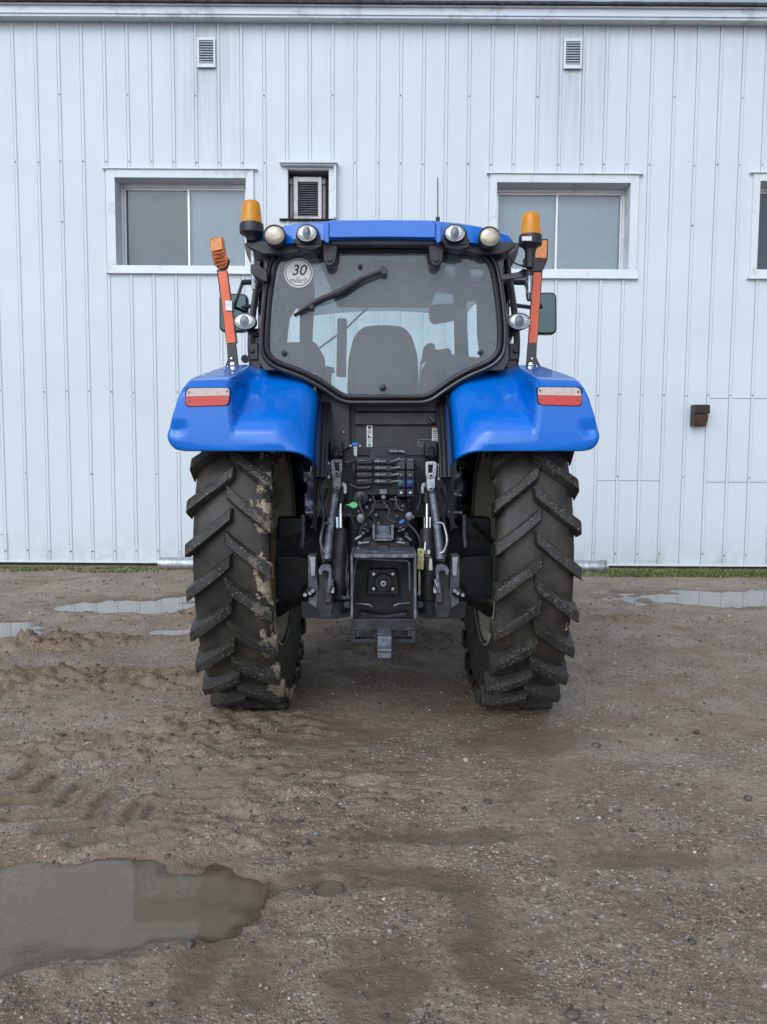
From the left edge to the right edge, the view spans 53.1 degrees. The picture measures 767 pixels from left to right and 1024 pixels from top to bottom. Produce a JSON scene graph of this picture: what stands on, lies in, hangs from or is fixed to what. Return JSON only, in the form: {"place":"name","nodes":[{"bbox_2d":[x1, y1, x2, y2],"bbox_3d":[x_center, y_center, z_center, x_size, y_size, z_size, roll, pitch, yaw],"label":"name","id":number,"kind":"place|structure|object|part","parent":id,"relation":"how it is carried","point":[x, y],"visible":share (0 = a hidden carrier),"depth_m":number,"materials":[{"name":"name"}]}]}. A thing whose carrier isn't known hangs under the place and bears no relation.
{"place":"outdoors","nodes":[
{"label":"outdoors","id":0,"kind":"place"},
{"bbox_2d":[0,565,766,1023],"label":"ground","id":1,"kind":"structure","parent":0,"point":[70,911],"depth_m":3.05,"materials":[{"name":"brown soil"}]},
{"bbox_2d":[0,622,37,636],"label":"puddle","id":2,"kind":"object","parent":1,"relation":"on","point":[5,628],"visible":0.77,"depth_m":6.57,"materials":[{"name":"grey liquid"}]},
{"bbox_2d":[58,596,194,612],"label":"puddle","id":3,"kind":"object","parent":1,"relation":"on","point":[164,605],"visible":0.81,"depth_m":7.44,"materials":[{"name":"grey liquid"}]},
{"bbox_2d":[155,630,189,634],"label":"puddle","id":4,"kind":"object","parent":1,"relation":"on","point":[170,632],"visible":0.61,"depth_m":6.39,"materials":[{"name":"grey liquid"}]},
{"bbox_2d":[0,609,698,860],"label":"mud clods","id":5,"kind":"object","parent":1,"relation":"on","point":[286,844],"visible":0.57,"depth_m":3.89,"materials":[{"name":"brown soil"}]},
{"bbox_2d":[0,566,762,572],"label":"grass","id":6,"kind":"structure","parent":1,"relation":"on","point":[601,571],"depth_m":9.75,"materials":[{"name":"green plant"}]},
{"bbox_2d":[0,0,766,568],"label":"metal building","id":7,"kind":"structure","parent":1,"relation":"on","point":[142,156],"depth_m":10.00,"materials":[{"name":"white metal"}]},
{"bbox_2d":[102,167,257,274],"bbox_3d":[-2.634,-3.783,10.137,2.095,1.509,0.375,0,4,0],"label":"window","id":8,"kind":"structure","parent":7,"relation":"in","point":[160,220],"depth_m":10.25,"materials":[{"name":"metal"}]},
{"bbox_2d":[197,37,215,67],"bbox_3d":[-2.268,-5.874,9.810,0.236,0.377,0.032,0,4,0],"label":"wall vent","id":9,"kind":"object","parent":7,"relation":"attached to","point":[206,57],"depth_m":9.81,"materials":[{"name":"white plastic"}]},
{"bbox_2d":[289,177,325,218],"bbox_3d":[-0.995,-4.103,10.150,0.470,0.562,0.240,0,4,0],"label":"air conditioner","id":10,"kind":"object","parent":7,"relation":"attached to","point":[309,197],"visible":0.83,"depth_m":10.05,"materials":[{"name":"beige plastic"}]},
{"bbox_2d":[486,172,643,279],"bbox_3d":[2.334,-3.730,10.142,2.131,1.495,0.375,0,4,0],"label":"window","id":11,"kind":"structure","parent":7,"relation":"in","point":[589,221],"depth_m":10.25,"materials":[{"name":"metal"}]},
{"bbox_2d":[563,38,582,68],"bbox_3d":[2.422,-5.860,9.812,0.236,0.377,0.032,0,4,0],"label":"wall vent","id":12,"kind":"object","parent":7,"relation":"attached to","point":[572,57],"depth_m":9.81,"materials":[{"name":"white plastic"}]},
{"bbox_2d":[690,405,709,425],"bbox_3d":[4.168,-1.272,10.110,0.196,0.276,0.156,0,4,0],"label":"wall light","id":13,"kind":"object","parent":7,"relation":"attached to","point":[699,415],"visible":1,"depth_m":10.05,"materials":[{"name":"brown metal"}]},
{"bbox_2d":[747,171,766,279],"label":"window","id":14,"kind":"structure","parent":7,"relation":"in","point":[758,236],"depth_m":10.02,"materials":[{"name":"metal"}]},
{"bbox_2d":[167,177,599,710],"bbox_3d":[0.030,-0.484,5.948,2.252,3.143,5.065,0,4,0],"label":"tractor","id":15,"kind":"object","parent":1,"relation":"on","point":[471,457],"visible":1,"depth_m":3.99,"materials":[{"name":"blue metal"}]},
{"bbox_3d":[-0.712,-0.991,5.078,0.006,0.920,1.380,0,4,0],"label":"side window","id":16,"kind":"part","parent":15,"relation":"part of","materials":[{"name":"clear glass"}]},
{"bbox_3d":[0.000,-0.990,4.053,1.312,0.841,0.127,0,4,0],"label":"rear window","id":17,"kind":"part","parent":15,"relation":"part of","materials":[{"name":"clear glass"}]},
{"bbox_3d":[0.000,-0.996,4.064,1.325,0.849,0.042,0,4,0],"label":"window frame","id":18,"kind":"part","parent":15,"relation":"part of","materials":[{"name":"black rubber"}]},
{"bbox_3d":[0.712,-0.991,5.078,0.006,0.920,1.380,0,4,0],"label":"side window","id":19,"kind":"part","parent":15,"relation":"part of","materials":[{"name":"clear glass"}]},
{"bbox_2d":[0,576,766,1023],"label":"loose stones","id":20,"kind":"object","parent":1,"relation":"on","point":[572,1014],"visible":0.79,"depth_m":2.80,"materials":[{"name":"gravel"}]},
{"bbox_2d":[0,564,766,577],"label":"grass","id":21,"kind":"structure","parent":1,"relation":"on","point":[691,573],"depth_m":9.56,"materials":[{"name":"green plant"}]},
{"bbox_2d":[158,557,608,571],"bbox_3d":[-0.002,0.682,9.834,5.727,0.214,0.172,0,4,0],"label":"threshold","id":22,"kind":"object","parent":1,"relation":"on","point":[182,563],"visible":0.14,"depth_m":9.76,"materials":[{"name":"metal"}]},
{"bbox_2d":[621,590,766,606],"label":"puddle","id":23,"kind":"object","parent":1,"relation":"on","point":[739,599],"visible":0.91,"depth_m":7.90,"materials":[{"name":"grey liquid"}]},
{"bbox_2d":[437,0,766,2],"label":"sky","id":24,"kind":"structure","parent":0,"point":[759,1],"materials":[{"name":"white"}]}
]}

